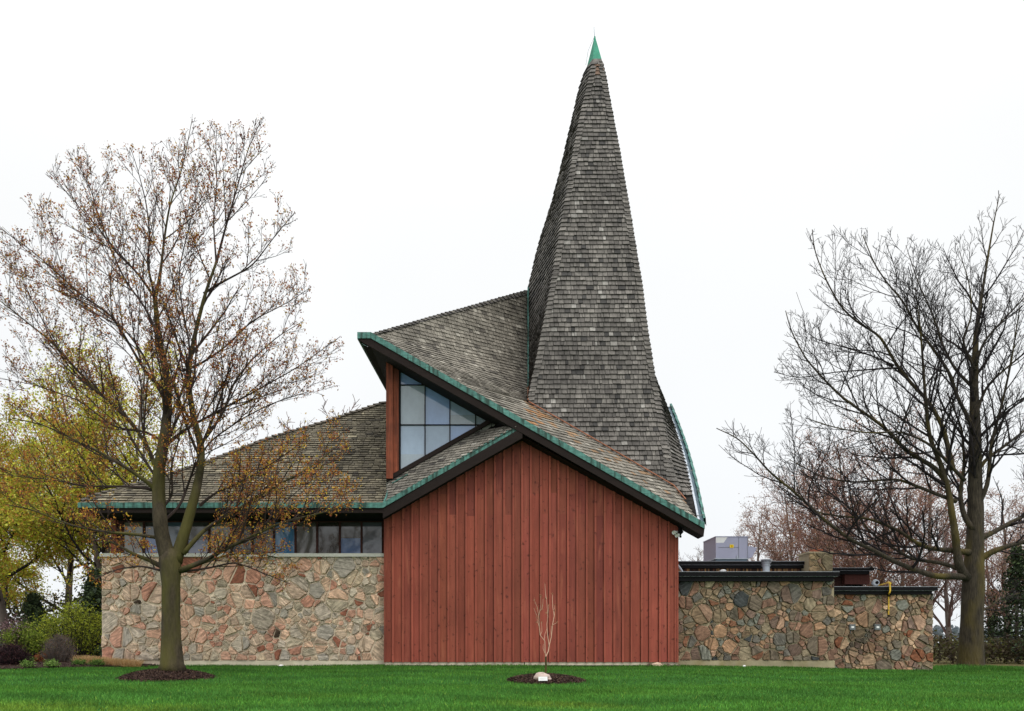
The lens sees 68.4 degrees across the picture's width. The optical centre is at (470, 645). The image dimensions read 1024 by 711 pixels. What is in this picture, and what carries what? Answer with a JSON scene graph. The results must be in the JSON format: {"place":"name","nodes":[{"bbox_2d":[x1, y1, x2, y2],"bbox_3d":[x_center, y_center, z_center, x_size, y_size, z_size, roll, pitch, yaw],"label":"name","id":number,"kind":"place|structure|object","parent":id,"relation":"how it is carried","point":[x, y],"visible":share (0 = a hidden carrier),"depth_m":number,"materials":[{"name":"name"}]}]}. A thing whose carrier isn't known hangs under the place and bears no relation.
{"place":"outdoors","nodes":[
{"label":"outdoors","id":0,"kind":"place"},
{"bbox_2d":[0,0,1023,642],"label":"sky","id":1,"kind":"structure","parent":0,"point":[416,150],"materials":[{"name":"white"}]},
{"bbox_2d":[0,649,1023,710],"bbox_3d":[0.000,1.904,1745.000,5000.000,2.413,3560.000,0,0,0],"label":"ground","id":2,"kind":"structure","parent":0,"point":[997,663],"depth_m":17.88,"materials":[{"name":"green plant"}]},
{"bbox_2d":[0,640,33,664],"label":"purple shrub","id":3,"kind":"object","parent":2,"relation":"on","point":[11,653],"visible":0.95,"depth_m":23.69,"materials":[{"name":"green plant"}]},
{"bbox_2d":[0,614,38,648],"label":"flowering shrub","id":4,"kind":"object","parent":2,"relation":"on","point":[9,626],"visible":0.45,"depth_m":32.77,"materials":[{"name":"brown plant"}]},
{"bbox_2d":[0,443,47,605],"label":"leafy tree","id":5,"kind":"object","parent":2,"relation":"on","point":[32,571],"visible":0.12,"depth_m":41.98,"materials":[{"name":"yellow plant"}]},
{"bbox_2d":[0,617,53,658],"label":"leafy shrub","id":6,"kind":"object","parent":2,"relation":"on","point":[30,637],"visible":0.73,"depth_m":32.58,"materials":[{"name":"green plant"}]},
{"bbox_2d":[16,591,54,656],"bbox_3d":[-20.271,-0.798,34.995,2.289,3.471,2.206,0,0,33],"label":"evergreen tree","id":7,"kind":"object","parent":2,"relation":"on","point":[33,604],"visible":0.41,"depth_m":34.76,"materials":[{"name":"green plant"}]},
{"bbox_2d":[34,652,47,661],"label":"plant","id":8,"kind":"object","parent":2,"relation":"on","point":[39,658],"visible":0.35,"depth_m":25.03,"materials":[{"name":"brown plant"}]},
{"bbox_2d":[0,587,82,646],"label":"undergrowth","id":9,"kind":"object","parent":2,"relation":"on","point":[12,610],"visible":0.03,"depth_m":39.28,"materials":[{"name":"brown plant"}]},
{"bbox_2d":[0,386,104,646],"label":"leafy tree","id":10,"kind":"object","parent":2,"relation":"on","point":[10,516],"visible":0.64,"depth_m":35.35,"materials":[{"name":"green plant"}]},
{"bbox_2d":[36,634,77,661],"bbox_3d":[-13.678,0.118,24.973,1.330,1.144,1.401,0,0,0],"label":"bare shrub","id":11,"kind":"object","parent":2,"relation":"on","point":[58,649],"visible":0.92,"depth_m":24.84,"materials":[{"name":"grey plant"}]},
{"bbox_2d":[0,413,131,635],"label":"leafy tree","id":12,"kind":"object","parent":2,"relation":"on","point":[70,567],"visible":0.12,"depth_m":42.43,"materials":[{"name":"green plant"}]},
{"bbox_2d":[71,655,86,664],"bbox_3d":[-12.646,0.514,24.305,0.579,0.370,0.507,0,0,24],"label":"perennial","id":13,"kind":"object","parent":2,"relation":"on","point":[77,661],"visible":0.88,"depth_m":24.23,"materials":[{"name":"green plant"}]},
{"bbox_2d":[0,661,158,668],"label":"mulch","id":14,"kind":"object","parent":2,"relation":"on","point":[39,664],"visible":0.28,"depth_m":23.98,"materials":[{"name":"brown wood"}]},
{"bbox_2d":[19,659,36,666],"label":"perennial","id":15,"kind":"object","parent":14,"relation":"on","point":[26,663],"visible":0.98,"depth_m":23.26,"materials":[{"name":"green plant"}]},
{"bbox_2d":[42,658,60,667],"bbox_3d":[-13.083,0.535,23.482,0.543,0.355,0.588,0,0,0],"label":"perennial","id":16,"kind":"object","parent":14,"relation":"on","point":[52,663],"visible":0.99,"depth_m":23.45,"materials":[{"name":"green plant"}]},
{"bbox_2d":[28,593,101,659],"bbox_3d":[-14.515,-0.597,27.515,2.794,2.612,2.857,0,0,0],"label":"leafy shrub","id":17,"kind":"object","parent":14,"relation":"on","point":[73,622],"visible":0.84,"depth_m":27.31,"materials":[{"name":"green plant"}]},
{"bbox_2d":[71,655,89,661],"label":"grass clump","id":18,"kind":"object","parent":14,"relation":"on","point":[74,656],"visible":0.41,"depth_m":24.66,"materials":[{"name":"beige plant"}]},
{"bbox_2d":[79,655,98,662],"bbox_3d":[-12.528,0.487,24.715,0.695,0.314,0.665,0,0,16],"label":"grass clump","id":19,"kind":"object","parent":14,"relation":"on","point":[91,658],"visible":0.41,"depth_m":24.57,"materials":[{"name":"beige plant"}]},
{"bbox_2d":[99,657,116,664],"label":"grass clump","id":20,"kind":"object","parent":14,"relation":"on","point":[108,662],"visible":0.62,"depth_m":24.57,"materials":[{"name":"beige plant"}]},
{"bbox_2d":[108,658,125,665],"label":"grass clump","id":21,"kind":"object","parent":14,"relation":"on","point":[115,662],"visible":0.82,"depth_m":24.52,"materials":[{"name":"beige plant"}]},
{"bbox_2d":[118,659,136,666],"bbox_3d":[-11.294,0.564,24.654,0.665,0.262,0.695,0,0,-12],"label":"grass clump","id":22,"kind":"object","parent":14,"relation":"on","point":[123,663],"visible":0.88,"depth_m":24.51,"materials":[{"name":"beige plant"}]},
{"bbox_2d":[122,659,143,666],"bbox_3d":[-11.017,0.581,24.613,0.695,0.248,0.665,0,0,3],"label":"grass clump","id":23,"kind":"object","parent":14,"relation":"on","point":[137,663],"visible":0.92,"depth_m":24.52,"materials":[{"name":"beige plant"}]},
{"bbox_2d":[69,566,101,658],"bbox_3d":[-15.611,-1.164,31.433,2.758,4.338,2.862,0,0,0],"label":"evergreen tree","id":24,"kind":"object","parent":2,"relation":"on","point":[91,595],"visible":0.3,"depth_m":31.09,"materials":[{"name":"green plant"}]},
{"bbox_2d":[0,322,191,590],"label":"leafy tree","id":25,"kind":"object","parent":2,"relation":"on","point":[71,534],"visible":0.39,"depth_m":34.48,"materials":[{"name":"green plant"}]},
{"bbox_2d":[88,656,104,665],"bbox_3d":[-12.133,0.524,24.379,0.631,0.360,0.579,0,0,0],"label":"perennial","id":26,"kind":"object","parent":2,"relation":"on","point":[96,662],"visible":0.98,"depth_m":24.34,"materials":[{"name":"green plant"}]},
{"bbox_2d":[115,668,216,681],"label":"mulch","id":27,"kind":"object","parent":2,"relation":"on","point":[159,675],"visible":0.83,"depth_m":18.39,"materials":[{"name":"brown wood"}]},
{"bbox_2d":[0,113,363,671],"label":"maple tree","id":28,"kind":"object","parent":27,"relation":"on","point":[169,563],"visible":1,"depth_m":18.82,"materials":[{"name":"brown plant"}]},
{"bbox_2d":[277,396,360,430],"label":"bare tree","id":29,"kind":"object","parent":2,"relation":"on","point":[320,410],"visible":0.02,"depth_m":50.05,"materials":[{"name":"brown plant"}]},
{"bbox_2d":[78,30,705,666],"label":"church","id":30,"kind":"structure","parent":2,"relation":"on","point":[510,458],"depth_m":25.24,"materials":[{"name":"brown wood"}]},
{"bbox_2d":[122,521,143,552],"bbox_3d":[-11.581,-3.613,25.820,0.727,1.300,0.080,0,0,0],"label":"window","id":31,"kind":"structure","parent":30,"relation":"in","point":[140,529],"depth_m":25.83,"materials":[{"name":"grey glass"}]},
{"bbox_2d":[144,521,157,552],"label":"window","id":32,"kind":"structure","parent":30,"relation":"in","point":[147,524],"depth_m":25.83,"materials":[{"name":"grey glass"}]},
{"bbox_2d":[168,521,181,545],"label":"window","id":33,"kind":"structure","parent":30,"relation":"in","point":[173,526],"depth_m":25.83,"materials":[{"name":"grey glass"}]},
{"bbox_2d":[187,521,208,552],"bbox_3d":[-9.355,-3.613,25.820,0.763,1.300,0.080,0,0,0],"label":"window","id":34,"kind":"structure","parent":30,"relation":"in","point":[197,526],"depth_m":25.83,"materials":[{"name":"grey glass"}]},
{"bbox_2d":[209,521,230,552],"bbox_3d":[-8.593,-3.613,25.820,0.763,1.300,0.080,0,0,0],"label":"window","id":35,"kind":"structure","parent":30,"relation":"in","point":[216,527],"depth_m":25.83,"materials":[{"name":"grey glass"}]},
{"bbox_2d":[231,521,251,552],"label":"window","id":36,"kind":"structure","parent":30,"relation":"in","point":[247,525],"depth_m":25.83,"materials":[{"name":"grey glass"}]},
{"bbox_2d":[252,521,273,552],"bbox_3d":[-7.121,-3.613,25.820,0.745,1.300,0.080,0,0,0],"label":"window","id":37,"kind":"structure","parent":30,"relation":"in","point":[253,524],"depth_m":25.83,"materials":[{"name":"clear glass"}]},
{"bbox_2d":[274,521,294,552],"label":"window","id":38,"kind":"structure","parent":30,"relation":"in","point":[289,535],"depth_m":25.83,"materials":[{"name":"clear glass"}]},
{"bbox_2d":[295,521,316,552],"bbox_3d":[-5.640,-3.613,25.820,0.745,1.300,0.080,0,0,0],"label":"window","id":39,"kind":"structure","parent":30,"relation":"in","point":[305,541],"depth_m":25.83,"materials":[{"name":"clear glass"}]},
{"bbox_2d":[317,521,339,552],"bbox_3d":[-4.877,-3.613,25.820,0.781,1.300,0.080,0,0,0],"label":"window","id":40,"kind":"structure","parent":30,"relation":"in","point":[328,532],"depth_m":25.83,"materials":[{"name":"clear glass"}]},
{"bbox_2d":[340,521,360,552],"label":"window","id":41,"kind":"structure","parent":30,"relation":"in","point":[350,531],"depth_m":25.83,"materials":[{"name":"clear glass"}]},
{"bbox_2d":[361,521,382,552],"bbox_3d":[-3.379,-3.613,25.820,0.727,1.300,0.080,0,0,0],"label":"window","id":42,"kind":"structure","parent":30,"relation":"in","point":[371,531],"depth_m":25.83,"materials":[{"name":"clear glass"}]},
{"bbox_2d":[399,371,484,469],"bbox_3d":[-0.780,-7.604,25.320,3.269,3.713,0.160,0,0,0],"label":"window","id":43,"kind":"structure","parent":30,"relation":"in","point":[428,420],"depth_m":25.36,"materials":[{"name":"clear glass"}]},
{"bbox_2d":[672,526,682,537],"bbox_3d":[6.848,-3.764,24.820,0.425,0.437,0.212,0,0,-35],"label":"floodlight","id":44,"kind":"object","parent":30,"relation":"attached to","point":[679,532],"visible":0.95,"depth_m":24.80,"materials":[{"name":"white metal"}]},
{"bbox_2d":[52,625,1023,645],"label":"woods","id":45,"kind":"object","parent":2,"relation":"on","point":[940,631],"visible":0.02,"depth_m":292.08,"materials":[{"name":"brown plant"}]},
{"bbox_2d":[533,672,551,680],"bbox_3d":[1.666,0.746,17.352,0.426,0.266,0.304,0,0,0],"label":"boulder","id":46,"kind":"object","parent":2,"relation":"on","point":[540,676],"visible":0.84,"depth_m":17.33,"materials":[{"name":"white stone"}]},
{"bbox_2d":[506,673,585,684],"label":"mulch","id":47,"kind":"object","parent":2,"relation":"on","point":[557,678],"visible":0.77,"depth_m":17.54,"materials":[{"name":"brown wood"}]},
{"bbox_2d":[533,591,557,673],"bbox_3d":[1.814,-0.359,18.013,0.636,2.280,0.345,0,0,-12],"label":"sapling","id":48,"kind":"object","parent":47,"relation":"on","point":[546,629],"visible":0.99,"depth_m":17.99,"materials":[{"name":"brown plant"}]},
{"bbox_2d":[651,662,662,666],"bbox_3d":[6.171,0.651,24.878,0.392,0.189,0.220,0,0,0],"label":"stone","id":49,"kind":"object","parent":2,"relation":"on","point":[657,663],"visible":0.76,"depth_m":24.80,"materials":[{"name":"beige stone"}]},
{"bbox_2d":[679,548,702,560],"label":"bare tree","id":50,"kind":"object","parent":2,"relation":"on","point":[701,552],"visible":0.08,"depth_m":56.81,"materials":[{"name":"grey plant"}]},
{"bbox_2d":[730,503,799,560],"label":"bare tree","id":51,"kind":"object","parent":2,"relation":"on","point":[767,549],"visible":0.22,"depth_m":54.77,"materials":[{"name":"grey plant"}]},
{"bbox_2d":[677,549,937,669],"bbox_3d":[11.459,-1.202,29.247,9.123,4.804,8.306,0,0,0],"label":"annex","id":52,"kind":"object","parent":2,"relation":"on","point":[807,608],"visible":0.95,"depth_m":25.40,"materials":[{"name":"stone"}]},
{"bbox_2d":[703,536,756,560],"bbox_3d":[10.314,-3.634,29.960,1.675,1.203,1.680,0,0,0],"label":"rooftop unit","id":53,"kind":"object","parent":52,"relation":"on","point":[726,548],"visible":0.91,"depth_m":29.20,"materials":[{"name":"grey metal"}]},
{"bbox_2d":[761,559,771,570],"bbox_3d":[10.858,-2.865,27.600,0.380,0.615,0.380,0,0,0],"label":"vent pipe","id":54,"kind":"object","parent":52,"relation":"on","point":[766,565],"visible":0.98,"depth_m":27.50,"materials":[{"name":"metal"}]},
{"bbox_2d":[848,624,855,633],"bbox_3d":[13.151,-0.563,25.929,0.210,0.320,0.142,0,0,0],"label":"electrical box","id":55,"kind":"object","parent":52,"relation":"attached to","point":[851,626],"visible":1,"depth_m":25.86,"materials":[{"name":"grey paint"}]},
{"bbox_2d":[871,579,879,585],"bbox_3d":[14.538,-2.198,27.000,0.250,0.345,0.240,0,0,0],"label":"roof fan","id":56,"kind":"object","parent":52,"relation":"on","point":[875,582],"visible":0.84,"depth_m":26.92},
{"bbox_2d":[873,624,880,629],"bbox_3d":[14.018,-0.613,25.929,0.210,0.220,0.142,0,0,0],"label":"electrical box","id":57,"kind":"object","parent":52,"relation":"attached to","point":[877,626],"visible":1,"depth_m":25.86,"materials":[{"name":"grey paint"}]},
{"bbox_2d":[878,582,890,615],"bbox_3d":[14.487,-1.609,26.255,0.115,1.180,1.317,0,0,14],"label":"gas pipe","id":58,"kind":"object","parent":52,"relation":"attached to","point":[888,595],"visible":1,"depth_m":25.90,"materials":[{"name":"yellow metal"}]},
{"bbox_2d":[737,448,884,567],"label":"bare tree","id":59,"kind":"object","parent":2,"relation":"on","point":[792,557],"visible":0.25,"depth_m":59.91,"materials":[{"name":"brown plant"}]},
{"bbox_2d":[781,467,911,585],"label":"bare tree","id":60,"kind":"object","parent":2,"relation":"on","point":[812,518],"visible":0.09,"depth_m":63.11,"materials":[{"name":"brown plant"}]},
{"bbox_2d":[716,190,1023,665],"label":"bare tree","id":61,"kind":"object","parent":2,"relation":"on","point":[970,570],"visible":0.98,"depth_m":26.79,"materials":[{"name":"brown plant"}]},
{"bbox_2d":[754,398,1002,593],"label":"bare tree","id":62,"kind":"object","parent":2,"relation":"on","point":[829,545],"visible":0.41,"depth_m":51.00,"materials":[{"name":"brown plant"}]},
{"bbox_2d":[863,520,961,599],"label":"bare tree","id":63,"kind":"object","parent":2,"relation":"on","point":[901,577],"visible":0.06,"depth_m":63.36,"materials":[{"name":"brown plant"}]},
{"bbox_2d":[834,449,994,604],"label":"bare tree","id":64,"kind":"object","parent":2,"relation":"on","point":[945,516],"visible":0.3,"depth_m":49.93,"materials":[{"name":"brown plant"}]},
{"bbox_2d":[895,508,998,660],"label":"bare tree","id":65,"kind":"object","parent":2,"relation":"on","point":[948,609],"visible":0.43,"depth_m":44.18,"materials":[{"name":"brown plant"}]},
{"bbox_2d":[937,535,1017,635],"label":"bare tree","id":66,"kind":"object","parent":2,"relation":"on","point":[985,582],"visible":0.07,"depth_m":61.71,"materials":[{"name":"brown plant"}]},
{"bbox_2d":[933,630,1023,663],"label":"undergrowth","id":67,"kind":"object","parent":2,"relation":"on","point":[1000,650],"visible":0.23,"depth_m":37.05,"materials":[{"name":"green plant"}]},
{"bbox_2d":[951,482,1023,659],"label":"bare tree","id":68,"kind":"object","parent":2,"relation":"on","point":[1002,561],"visible":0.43,"depth_m":45.89,"materials":[{"name":"brown plant"}]},
{"bbox_2d":[984,587,1003,659],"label":"evergreen tree","id":69,"kind":"object","parent":2,"relation":"on","point":[989,623],"visible":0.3,"depth_m":46.91,"materials":[{"name":"green plant"}]},
{"bbox_2d":[985,544,1023,661],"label":"evergreen tree","id":70,"kind":"object","parent":2,"relation":"on","point":[1016,569],"visible":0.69,"depth_m":39.95,"materials":[{"name":"green plant"}]},
{"bbox_2d":[992,495,1023,576],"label":"bare tree","id":71,"kind":"object","parent":2,"relation":"on","point":[1011,541],"visible":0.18,"depth_m":52.33,"materials":[{"name":"brown plant"}]},
{"bbox_2d":[1008,586,1023,661],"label":"evergreen tree","id":72,"kind":"object","parent":2,"relation":"on","point":[1021,620],"visible":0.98,"depth_m":36.33,"materials":[{"name":"green plant"}]}
]}

